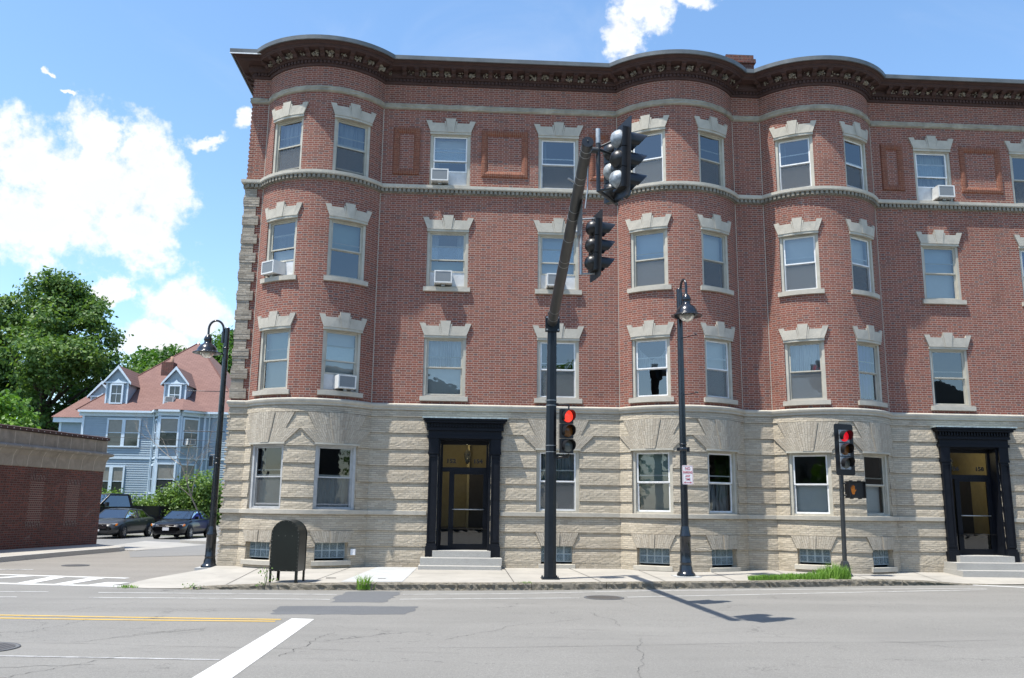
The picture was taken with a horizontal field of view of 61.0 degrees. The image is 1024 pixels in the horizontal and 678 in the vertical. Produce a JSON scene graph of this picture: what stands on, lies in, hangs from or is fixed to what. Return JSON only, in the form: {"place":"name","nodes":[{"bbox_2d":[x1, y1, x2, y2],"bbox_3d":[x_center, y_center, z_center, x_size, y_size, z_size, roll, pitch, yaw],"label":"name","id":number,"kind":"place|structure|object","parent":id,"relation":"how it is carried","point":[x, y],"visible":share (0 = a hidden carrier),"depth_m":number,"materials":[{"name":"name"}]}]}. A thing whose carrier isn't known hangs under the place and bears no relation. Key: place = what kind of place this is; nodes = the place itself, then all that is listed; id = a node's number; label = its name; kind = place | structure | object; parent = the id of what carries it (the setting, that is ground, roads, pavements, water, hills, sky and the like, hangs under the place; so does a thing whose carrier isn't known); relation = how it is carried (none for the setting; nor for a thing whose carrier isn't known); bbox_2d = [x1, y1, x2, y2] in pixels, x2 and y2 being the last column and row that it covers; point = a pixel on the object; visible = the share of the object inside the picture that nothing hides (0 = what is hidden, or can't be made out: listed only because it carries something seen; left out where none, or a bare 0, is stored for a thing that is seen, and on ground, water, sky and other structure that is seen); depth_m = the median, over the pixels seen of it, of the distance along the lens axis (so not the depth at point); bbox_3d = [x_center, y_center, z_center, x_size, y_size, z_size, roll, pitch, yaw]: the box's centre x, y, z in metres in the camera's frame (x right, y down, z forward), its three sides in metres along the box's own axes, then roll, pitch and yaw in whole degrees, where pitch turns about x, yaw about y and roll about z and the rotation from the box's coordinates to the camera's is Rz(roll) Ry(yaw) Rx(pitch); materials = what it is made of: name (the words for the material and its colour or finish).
{"place":"outdoors","nodes":[
{"label":"outdoors","id":0,"kind":"place"},
{"bbox_2d":[0,544,118,556],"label":"pavement","id":1,"kind":"structure","parent":0,"point":[13,552],"depth_m":29.38,"materials":[{"name":"concrete"}]},
{"bbox_2d":[0,550,217,580],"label":"side street","id":2,"kind":"structure","parent":0,"point":[123,564],"depth_m":24.14,"materials":[{"name":"grey asphalt"}]},
{"bbox_2d":[0,546,124,561],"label":"kerb","id":3,"kind":"structure","parent":2,"relation":"on","point":[53,554],"depth_m":27.95,"materials":[{"name":"grey concrete"}]},
{"bbox_2d":[113,541,201,549],"bbox_3d":[-14.865,8.565,36.057,3.700,0.001,8.400,1,-11,-3],"label":"driveway apron","id":4,"kind":"object","parent":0,"point":[144,545],"visible":0.83,"depth_m":36.13,"materials":[{"name":"grey concrete"}]},
{"bbox_2d":[96,535,219,549],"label":"parking lot","id":5,"kind":"structure","parent":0,"point":[108,540],"depth_m":41.68,"materials":[{"name":"grey asphalt"}]},
{"bbox_2d":[97,508,154,538],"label":"sedan","id":6,"kind":"object","parent":5,"relation":"on","point":[122,523],"visible":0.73,"depth_m":43.39,"materials":[{"name":"grey paint"}]},
{"bbox_2d":[151,509,209,538],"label":"sedan","id":7,"kind":"object","parent":5,"relation":"on","point":[188,524],"visible":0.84,"depth_m":43.27,"materials":[{"name":"black paint"}]},
{"bbox_2d":[129,545,218,556],"bbox_3d":[-11.214,7.947,32.610,5.400,0.001,9.000,1,-11,-3],"label":"asphalt strip","id":8,"kind":"object","parent":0,"point":[189,551],"visible":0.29,"depth_m":31.23,"materials":[{"name":"grey asphalt"}]},
{"bbox_2d":[127,525,220,535],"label":"parking lot","id":9,"kind":"structure","parent":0,"point":[217,528],"depth_m":47.00,"materials":[{"name":"grey asphalt"}]},
{"bbox_2d":[100,493,168,521],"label":"pickup truck","id":10,"kind":"object","parent":9,"relation":"on","point":[112,500],"visible":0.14,"depth_m":47.47,"materials":[{"name":"black paint"}]},
{"bbox_2d":[0,576,1023,677],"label":"road","id":11,"kind":"structure","parent":0,"point":[755,633],"depth_m":12.26,"materials":[{"name":"grey asphalt"}]},
{"bbox_2d":[0,642,20,650],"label":"manhole cover","id":12,"kind":"object","parent":11,"relation":"on","point":[5,646],"visible":1,"depth_m":10.61,"materials":[{"name":"metal"}]},
{"bbox_2d":[0,575,129,585],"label":"crosswalk bars","id":13,"kind":"object","parent":11,"relation":"on","point":[70,582],"visible":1,"depth_m":19.31,"materials":[{"name":"white paint"}]},
{"bbox_2d":[0,655,219,659],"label":"faded line","id":14,"kind":"object","parent":11,"relation":"on","point":[109,657],"visible":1,"depth_m":9.92,"materials":[{"name":"paint"}]},
{"bbox_2d":[0,617,274,621],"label":"yellow line","id":15,"kind":"object","parent":11,"relation":"on","point":[136,619],"visible":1,"depth_m":13.15,"materials":[{"name":"paint"}]},
{"bbox_2d":[0,614,279,619],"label":"yellow line","id":16,"kind":"object","parent":11,"relation":"on","point":[140,617],"visible":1,"depth_m":13.44,"materials":[{"name":"paint"}]},
{"bbox_2d":[192,618,313,677],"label":"stop line","id":17,"kind":"object","parent":11,"relation":"on","point":[236,663],"visible":1,"depth_m":10.40,"materials":[{"name":"white paint"}]},
{"bbox_2d":[271,606,417,614],"bbox_3d":[-2.820,4.591,14.710,2.402,0.001,1.298,1,-11,-3],"label":"asphalt patch","id":18,"kind":"object","parent":11,"relation":"on","point":[355,610],"visible":1,"depth_m":14.71,"materials":[{"name":"grey asphalt"}]},
{"bbox_2d":[332,591,399,601],"bbox_3d":[-2.833,5.025,16.953,1.254,0.001,2.160,1,-11,-3],"label":"asphalt patch","id":19,"kind":"object","parent":11,"relation":"on","point":[370,596],"visible":1,"depth_m":16.91,"materials":[{"name":"grey asphalt"}]},
{"bbox_2d":[355,575,376,589],"bbox_3d":[-3.064,5.093,18.275,0.540,0.328,0.645,1,-11,-3],"label":"weed","id":20,"kind":"object","parent":11,"relation":"on","point":[362,581],"visible":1,"depth_m":18.18,"materials":[{"name":"green plant"}]},
{"bbox_2d":[0,601,1023,677],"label":"road cracks","id":21,"kind":"object","parent":11,"relation":"on","point":[466,635],"visible":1,"depth_m":11.60,"materials":[{"name":"grey asphalt"}]},
{"bbox_2d":[182,579,987,590],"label":"kerb","id":22,"kind":"structure","parent":11,"relation":"on","point":[461,586],"depth_m":18.91,"materials":[{"name":"concrete"}]},
{"bbox_2d":[584,595,623,599],"bbox_3d":[1.828,5.140,17.270,0.800,0.011,0.800,1,-11,-3],"label":"manhole cover","id":23,"kind":"object","parent":11,"relation":"on","point":[603,597],"visible":1,"depth_m":17.22,"materials":[{"name":"metal"}]},
{"bbox_2d":[403,588,975,594],"bbox_3d":[4.492,5.524,19.063,13.779,0.001,0.345,3,-11,-13],"label":"edge line","id":24,"kind":"object","parent":11,"relation":"on","point":[764,589],"visible":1,"depth_m":19.01,"materials":[{"name":"white paint"}]},
{"bbox_2d":[0,0,1023,418],"label":"sky","id":25,"kind":"structure","parent":0,"point":[125,127],"materials":[{"name":"blue"}]},
{"bbox_2d":[128,566,1023,587],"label":"sidewalk","id":26,"kind":"structure","parent":0,"point":[220,575],"depth_m":20.82,"materials":[{"name":"concrete"}]},
{"bbox_2d":[184,320,229,570],"bbox_3d":[-8.407,2.809,23.847,1.271,6.846,0.776,1,-11,-3],"label":"street lamp","id":27,"kind":"object","parent":26,"relation":"on","point":[207,348],"visible":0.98,"depth_m":23.89,"materials":[{"name":"black metal"}]},
{"bbox_2d":[266,520,306,582],"bbox_3d":[-4.790,4.537,18.620,0.670,1.288,0.590,0,-11,5],"label":"relay mailbox","id":28,"kind":"object","parent":26,"relation":"on","point":[288,548],"visible":1,"depth_m":18.40,"materials":[{"name":"green paint"}]},
{"bbox_2d":[341,567,416,581],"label":"sidewalk slab","id":29,"kind":"structure","parent":26,"relation":"on","point":[395,574],"depth_m":20.43,"materials":[{"name":"grey concrete"}]},
{"bbox_2d":[540,115,647,579],"bbox_3d":[1.365,0.965,16.901,1.193,7.760,7.849,1,-11,-3],"label":"traffic signal mast","id":30,"kind":"object","parent":26,"relation":"on","point":[621,162],"visible":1,"depth_m":16.47,"materials":[{"name":"black metal"}]},
{"bbox_2d":[671,279,702,577],"bbox_3d":[4.349,2.093,21.488,0.780,7.401,1.122,1,-11,-3],"label":"street lamp","id":31,"kind":"object","parent":26,"relation":"on","point":[686,310],"visible":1,"depth_m":21.58,"materials":[{"name":"black metal"}]},
{"bbox_2d":[748,561,851,579],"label":"grass","id":32,"kind":"structure","parent":26,"relation":"on","point":[836,571],"depth_m":20.75,"materials":[{"name":"green plant"}]},
{"bbox_2d":[834,424,866,576],"bbox_3d":[8.647,4.076,22.138,0.762,3.820,0.466,1,-11,-3],"label":"pedestrian signal post","id":33,"kind":"object","parent":26,"relation":"on","point":[844,449],"visible":0.98,"depth_m":22.23,"materials":[{"name":"black metal"}]},
{"bbox_2d":[457,583,1023,589],"bbox_3d":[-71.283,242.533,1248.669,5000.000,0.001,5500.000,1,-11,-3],"label":"ground","id":34,"kind":"structure","parent":0,"point":[988,584],"depth_m":22.20,"materials":[{"name":"concrete"}]},
{"bbox_2d":[0,389,40,428],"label":"young tree","id":35,"kind":"object","parent":34,"relation":"on","point":[6,404],"visible":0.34,"depth_m":42.30,"materials":[{"name":"green plant"}]},
{"bbox_2d":[0,424,113,549],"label":"brick building","id":36,"kind":"structure","parent":34,"relation":"on","point":[51,481],"depth_m":31.00,"materials":[{"name":"brick"}]},
{"bbox_2d":[25,475,46,527],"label":"bricked up window","id":37,"kind":"structure","parent":36,"relation":"in","point":[37,481],"depth_m":30.33,"materials":[{"name":"brick"}]},
{"bbox_2d":[63,479,81,526],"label":"bricked up window","id":38,"kind":"structure","parent":36,"relation":"in","point":[73,488],"depth_m":32.20,"materials":[{"name":"brick"}]},
{"bbox_2d":[216,34,1023,577],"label":"apartment building","id":39,"kind":"structure","parent":34,"relation":"on","point":[810,242],"depth_m":24.59,"materials":[{"name":"red brick"}]},
{"bbox_2d":[240,541,269,564],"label":"basement window","id":40,"kind":"structure","parent":39,"relation":"in","point":[253,549],"depth_m":22.50,"materials":[{"name":"blue glass"}]},
{"bbox_2d":[247,444,283,508],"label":"window","id":41,"kind":"structure","parent":39,"relation":"in","point":[270,484],"depth_m":23.00,"materials":[{"name":"clear glass"}]},
{"bbox_2d":[261,259,285,276],"bbox_3d":[-6.548,-1.897,23.895,0.500,0.420,0.465,-7,-13,35],"label":"air conditioner","id":42,"kind":"object","parent":39,"relation":"on","point":[271,268],"visible":0.88,"depth_m":23.75,"materials":[{"name":"metal"}]},
{"bbox_2d":[252,311,295,395],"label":"window","id":43,"kind":"structure","parent":39,"relation":"in","point":[278,327],"depth_m":23.57,"materials":[{"name":"grey glass"}]},
{"bbox_2d":[260,201,302,283],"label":"window","id":44,"kind":"structure","parent":39,"relation":"in","point":[285,250],"depth_m":24.11,"materials":[{"name":"beige paint"}]},
{"bbox_2d":[271,101,308,173],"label":"window","id":45,"kind":"structure","parent":39,"relation":"in","point":[289,114],"depth_m":24.74,"materials":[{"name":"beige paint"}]},
{"bbox_2d":[311,542,350,565],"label":"basement window","id":46,"kind":"structure","parent":39,"relation":"in","point":[321,550],"depth_m":22.49,"materials":[{"name":"blue glass"}]},
{"bbox_2d":[312,444,357,509],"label":"window","id":47,"kind":"structure","parent":39,"relation":"in","point":[329,493],"depth_m":23.03,"materials":[{"name":"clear glass"}]},
{"bbox_2d":[317,312,366,397],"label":"window","id":48,"kind":"structure","parent":39,"relation":"in","point":[338,350],"depth_m":23.61,"materials":[{"name":"beige paint"}]},
{"bbox_2d":[333,374,356,390],"bbox_3d":[-4.511,1.203,23.355,0.500,0.420,0.465,7,-13,-31],"label":"air conditioner","id":49,"kind":"object","parent":39,"relation":"on","point":[341,382],"visible":0.99,"depth_m":23.19,"materials":[{"name":"metal"}]},
{"bbox_2d":[323,203,371,286],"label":"window","id":50,"kind":"structure","parent":39,"relation":"in","point":[342,238],"depth_m":24.22,"materials":[{"name":"beige paint"}]},
{"bbox_2d":[331,102,375,176],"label":"window","id":51,"kind":"structure","parent":39,"relation":"in","point":[347,138],"depth_m":24.81,"materials":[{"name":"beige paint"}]},
{"bbox_2d":[431,168,448,184],"bbox_3d":[-2.094,-4.668,25.233,0.500,0.420,0.465,1,-11,-3],"label":"air conditioner","id":52,"kind":"object","parent":39,"relation":"attached to","point":[439,176],"visible":0.94,"depth_m":25.03,"materials":[{"name":"metal"}]},
{"bbox_2d":[434,270,451,286],"bbox_3d":[-1.952,-1.690,24.666,0.500,0.420,0.465,1,-11,-3],"label":"air conditioner","id":53,"kind":"object","parent":39,"relation":"attached to","point":[442,278],"visible":0.99,"depth_m":24.46,"materials":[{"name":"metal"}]},
{"bbox_2d":[419,321,470,401],"bbox_3d":[-1.889,0.629,24.367,1.450,2.265,0.376,1,-11,-3],"label":"window","id":54,"kind":"structure","parent":39,"relation":"in","point":[444,359],"depth_m":24.39,"materials":[{"name":"grey glass"}]},
{"bbox_2d":[423,215,473,291],"bbox_3d":[-1.850,-2.429,24.958,1.450,2.255,0.377,1,-11,-3],"label":"window","id":55,"kind":"structure","parent":39,"relation":"in","point":[460,228],"depth_m":24.95,"materials":[{"name":"beige paint"}]},
{"bbox_2d":[426,118,475,185],"bbox_3d":[-1.813,-5.439,25.547,1.450,2.080,0.362,1,-11,-3],"label":"window","id":56,"kind":"structure","parent":39,"relation":"in","point":[442,150],"depth_m":25.54,"materials":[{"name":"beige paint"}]},
{"bbox_2d":[450,472,485,549],"bbox_3d":[-1.196,4.700,23.814,0.930,2.090,0.135,1,-11,-3],"label":"door","id":57,"kind":"structure","parent":39,"relation":"in","point":[453,546],"depth_m":23.76,"materials":[{"name":"blue paint"}]},
{"bbox_2d":[538,546,574,568],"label":"basement window","id":58,"kind":"structure","parent":39,"relation":"in","point":[563,553],"depth_m":23.52,"materials":[{"name":"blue glass"}]},
{"bbox_2d":[533,218,581,294],"bbox_3d":[1.330,-2.359,25.113,1.462,2.255,0.350,1,-11,-3],"label":"window","id":59,"kind":"structure","parent":39,"relation":"in","point":[549,249],"depth_m":25.12,"materials":[{"name":"beige paint"}]},
{"bbox_2d":[536,450,579,512],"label":"window","id":60,"kind":"structure","parent":39,"relation":"in","point":[567,469],"depth_m":23.96,"materials":[{"name":"beige paint"}]},
{"bbox_2d":[534,122,582,188],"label":"window","id":61,"kind":"structure","parent":39,"relation":"in","point":[556,133],"depth_m":25.69,"materials":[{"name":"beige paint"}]},
{"bbox_2d":[533,323,583,403],"bbox_3d":[1.292,0.699,24.521,1.462,2.265,0.350,1,-11,-3],"label":"window","id":62,"kind":"structure","parent":39,"relation":"in","point":[567,380],"depth_m":24.54,"materials":[{"name":"beige paint"}]},
{"bbox_2d":[625,213,670,293],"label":"window","id":63,"kind":"structure","parent":39,"relation":"in","point":[649,267],"depth_m":24.69,"materials":[{"name":"beige paint"}]},
{"bbox_2d":[631,114,668,183],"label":"window","id":64,"kind":"structure","parent":39,"relation":"in","point":[655,171],"depth_m":25.16,"materials":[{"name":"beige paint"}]},
{"bbox_2d":[627,320,673,402],"bbox_3d":[3.856,0.631,24.001,1.367,2.265,0.422,-5,-12,26],"label":"window","id":65,"kind":"structure","parent":39,"relation":"in","point":[649,332],"depth_m":24.04,"materials":[{"name":"beige paint"}]},
{"bbox_2d":[632,450,673,513],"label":"window","id":66,"kind":"structure","parent":39,"relation":"in","point":[652,470],"depth_m":23.55,"materials":[{"name":"grey glass"}]},
{"bbox_2d":[633,548,672,570],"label":"basement window","id":67,"kind":"structure","parent":39,"relation":"in","point":[644,555],"depth_m":22.98,"materials":[{"name":"blue glass"}]},
{"bbox_2d":[694,116,727,186],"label":"window","id":68,"kind":"structure","parent":39,"relation":"in","point":[710,128],"depth_m":25.30,"materials":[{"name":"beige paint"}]},
{"bbox_2d":[697,214,733,295],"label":"window","id":69,"kind":"structure","parent":39,"relation":"in","point":[715,227],"depth_m":24.77,"materials":[{"name":"beige paint"}]},
{"bbox_2d":[700,321,737,404],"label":"window","id":70,"kind":"structure","parent":39,"relation":"in","point":[717,335],"depth_m":24.17,"materials":[{"name":"grey glass"}]},
{"bbox_2d":[707,451,738,514],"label":"window","id":71,"kind":"structure","parent":39,"relation":"in","point":[717,491],"depth_m":23.58,"materials":[{"name":"beige paint"}]},
{"bbox_2d":[710,549,740,571],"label":"basement window","id":72,"kind":"structure","parent":39,"relation":"in","point":[719,557],"depth_m":23.02,"materials":[{"name":"blue glass"}]},
{"bbox_2d":[769,120,815,190],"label":"window","id":73,"kind":"structure","parent":39,"relation":"in","point":[792,132],"depth_m":25.42,"materials":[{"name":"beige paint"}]},
{"bbox_2d":[773,217,824,296],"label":"window","id":74,"kind":"structure","parent":39,"relation":"in","point":[799,258],"depth_m":24.89,"materials":[{"name":"beige paint"}]},
{"bbox_2d":[778,324,830,405],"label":"window","id":75,"kind":"structure","parent":39,"relation":"in","point":[804,353],"depth_m":24.30,"materials":[{"name":"beige paint"}]},
{"bbox_2d":[788,453,833,515],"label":"window","id":76,"kind":"structure","parent":39,"relation":"in","point":[805,499],"depth_m":23.70,"materials":[{"name":"grey glass"}]},
{"bbox_2d":[794,549,833,569],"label":"basement window","id":77,"kind":"structure","parent":39,"relation":"in","point":[804,555],"depth_m":23.21,"materials":[{"name":"blue glass"}]},
{"bbox_2d":[839,121,868,190],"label":"window","id":78,"kind":"structure","parent":39,"relation":"in","point":[853,134],"depth_m":25.54,"materials":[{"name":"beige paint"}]},
{"bbox_2d":[845,219,879,298],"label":"window","id":79,"kind":"structure","parent":39,"relation":"in","point":[860,231],"depth_m":25.00,"materials":[{"name":"beige paint"}]},
{"bbox_2d":[852,325,887,407],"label":"window","id":80,"kind":"structure","parent":39,"relation":"in","point":[868,338],"depth_m":24.42,"materials":[{"name":"beige paint"}]},
{"bbox_2d":[863,453,891,515],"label":"window","id":81,"kind":"structure","parent":39,"relation":"in","point":[872,490],"depth_m":23.85,"materials":[{"name":"beige paint"}]},
{"bbox_2d":[872,550,897,571],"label":"basement window","id":82,"kind":"structure","parent":39,"relation":"in","point":[880,557],"depth_m":23.29,"materials":[{"name":"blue glass"}]},
{"bbox_2d":[908,136,953,201],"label":"window","id":83,"kind":"structure","parent":39,"relation":"in","point":[928,170],"depth_m":26.32,"materials":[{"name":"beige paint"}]},
{"bbox_2d":[915,230,966,304],"bbox_3d":[12.647,-2.101,25.709,1.401,2.255,0.350,1,-11,-3],"label":"window","id":84,"kind":"structure","parent":39,"relation":"in","point":[936,261],"depth_m":25.75,"materials":[{"name":"beige paint"}]},
{"bbox_2d":[931,185,954,200],"bbox_3d":[12.901,-4.327,26.022,0.500,0.420,0.465,1,-11,-3],"label":"air conditioner","id":85,"kind":"object","parent":39,"relation":"attached to","point":[942,192],"visible":0.91,"depth_m":25.83,"materials":[{"name":"metal"}]},
{"bbox_2d":[924,332,976,410],"bbox_3d":[12.608,0.959,25.130,1.401,2.265,0.377,1,-11,-3],"label":"window","id":86,"kind":"structure","parent":39,"relation":"in","point":[946,343],"depth_m":25.11,"materials":[{"name":"beige paint"}]},
{"bbox_2d":[957,479,994,554],"bbox_3d":[13.131,5.026,24.569,0.930,2.090,0.135,1,-11,-3],"label":"door","id":87,"kind":"structure","parent":39,"relation":"in","point":[991,551],"depth_m":24.54,"materials":[{"name":"blue paint"}]},
{"bbox_2d":[1004,139,1023,203],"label":"window","id":88,"kind":"structure","parent":39,"relation":"in","point":[1016,150],"depth_m":26.43,"materials":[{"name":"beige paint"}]},
{"bbox_2d":[1013,234,1023,305],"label":"window","id":89,"kind":"structure","parent":39,"relation":"in","point":[1020,240],"depth_m":25.86,"materials":[{"name":"beige paint"}]},
{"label":"terrain rise","id":90,"kind":"structure","parent":0,"visible":0},
{"bbox_2d":[0,344,48,417],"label":"maple tree","id":91,"kind":"object","parent":90,"relation":"on","point":[5,380],"visible":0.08,"depth_m":65.15,"materials":[{"name":"green plant"}]},
{"bbox_2d":[0,265,151,430],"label":"maple tree","id":92,"kind":"object","parent":90,"relation":"on","point":[59,358],"visible":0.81,"depth_m":63.05,"materials":[{"name":"green plant"}]},
{"bbox_2d":[51,342,230,506],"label":"blue house","id":93,"kind":"structure","parent":90,"relation":"on","point":[112,401],"depth_m":52.70,"materials":[{"name":"blue wood"}]},
{"bbox_2d":[102,465,125,492],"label":"window","id":94,"kind":"structure","parent":93,"relation":"in","point":[113,476],"depth_m":52.04,"materials":[{"name":"white glass"}]},
{"bbox_2d":[106,418,140,446],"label":"window","id":95,"kind":"structure","parent":93,"relation":"in","point":[127,428],"depth_m":52.59,"materials":[{"name":"white glass"}]},
{"bbox_2d":[153,463,175,494],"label":"window","id":96,"kind":"structure","parent":93,"relation":"in","point":[163,476],"depth_m":51.26,"materials":[{"name":"white glass"}]},
{"bbox_2d":[157,417,179,446],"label":"window","id":97,"kind":"structure","parent":93,"relation":"in","point":[168,426],"depth_m":51.75,"materials":[{"name":"clear glass"}]},
{"bbox_2d":[178,463,196,491],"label":"window","id":98,"kind":"structure","parent":93,"relation":"in","point":[190,466],"depth_m":51.83,"materials":[{"name":"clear glass"}]},
{"bbox_2d":[181,418,199,446],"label":"window","id":99,"kind":"structure","parent":93,"relation":"in","point":[193,424],"depth_m":52.30,"materials":[{"name":"clear glass"}]},
{"bbox_2d":[118,345,168,371],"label":"oak tree","id":100,"kind":"object","parent":90,"relation":"on","point":[143,354],"visible":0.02,"depth_m":75.33,"materials":[{"name":"green plant"}]},
{"bbox_2d":[139,487,173,505],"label":"shrub","id":101,"kind":"object","parent":90,"relation":"on","point":[159,502],"visible":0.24,"depth_m":49.62,"materials":[{"name":"green plant"}]},
{"bbox_2d":[135,344,188,372],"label":"oak tree","id":102,"kind":"object","parent":90,"relation":"on","point":[171,349],"visible":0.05,"depth_m":71.73,"materials":[{"name":"green plant"}]},
{"bbox_2d":[155,480,199,518],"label":"shrub","id":103,"kind":"object","parent":90,"relation":"on","point":[173,493],"visible":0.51,"depth_m":49.46,"materials":[{"name":"green plant"}]},
{"bbox_2d":[132,399,225,510],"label":"bare tree","id":104,"kind":"object","parent":90,"relation":"on","point":[180,464],"visible":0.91,"depth_m":48.61,"materials":[{"name":"brown plant"}]},
{"bbox_2d":[173,469,222,516],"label":"shrub","id":105,"kind":"object","parent":90,"relation":"on","point":[200,478],"visible":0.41,"depth_m":49.53,"materials":[{"name":"green plant"}]},
{"bbox_2d":[194,480,222,524],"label":"shrub","id":106,"kind":"object","parent":90,"relation":"on","point":[204,501],"visible":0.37,"depth_m":49.37,"materials":[{"name":"green plant"}]},
{"bbox_2d":[210,326,233,373],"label":"oak tree","id":107,"kind":"object","parent":90,"relation":"on","point":[217,343],"visible":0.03,"depth_m":73.57,"materials":[{"name":"green plant"}]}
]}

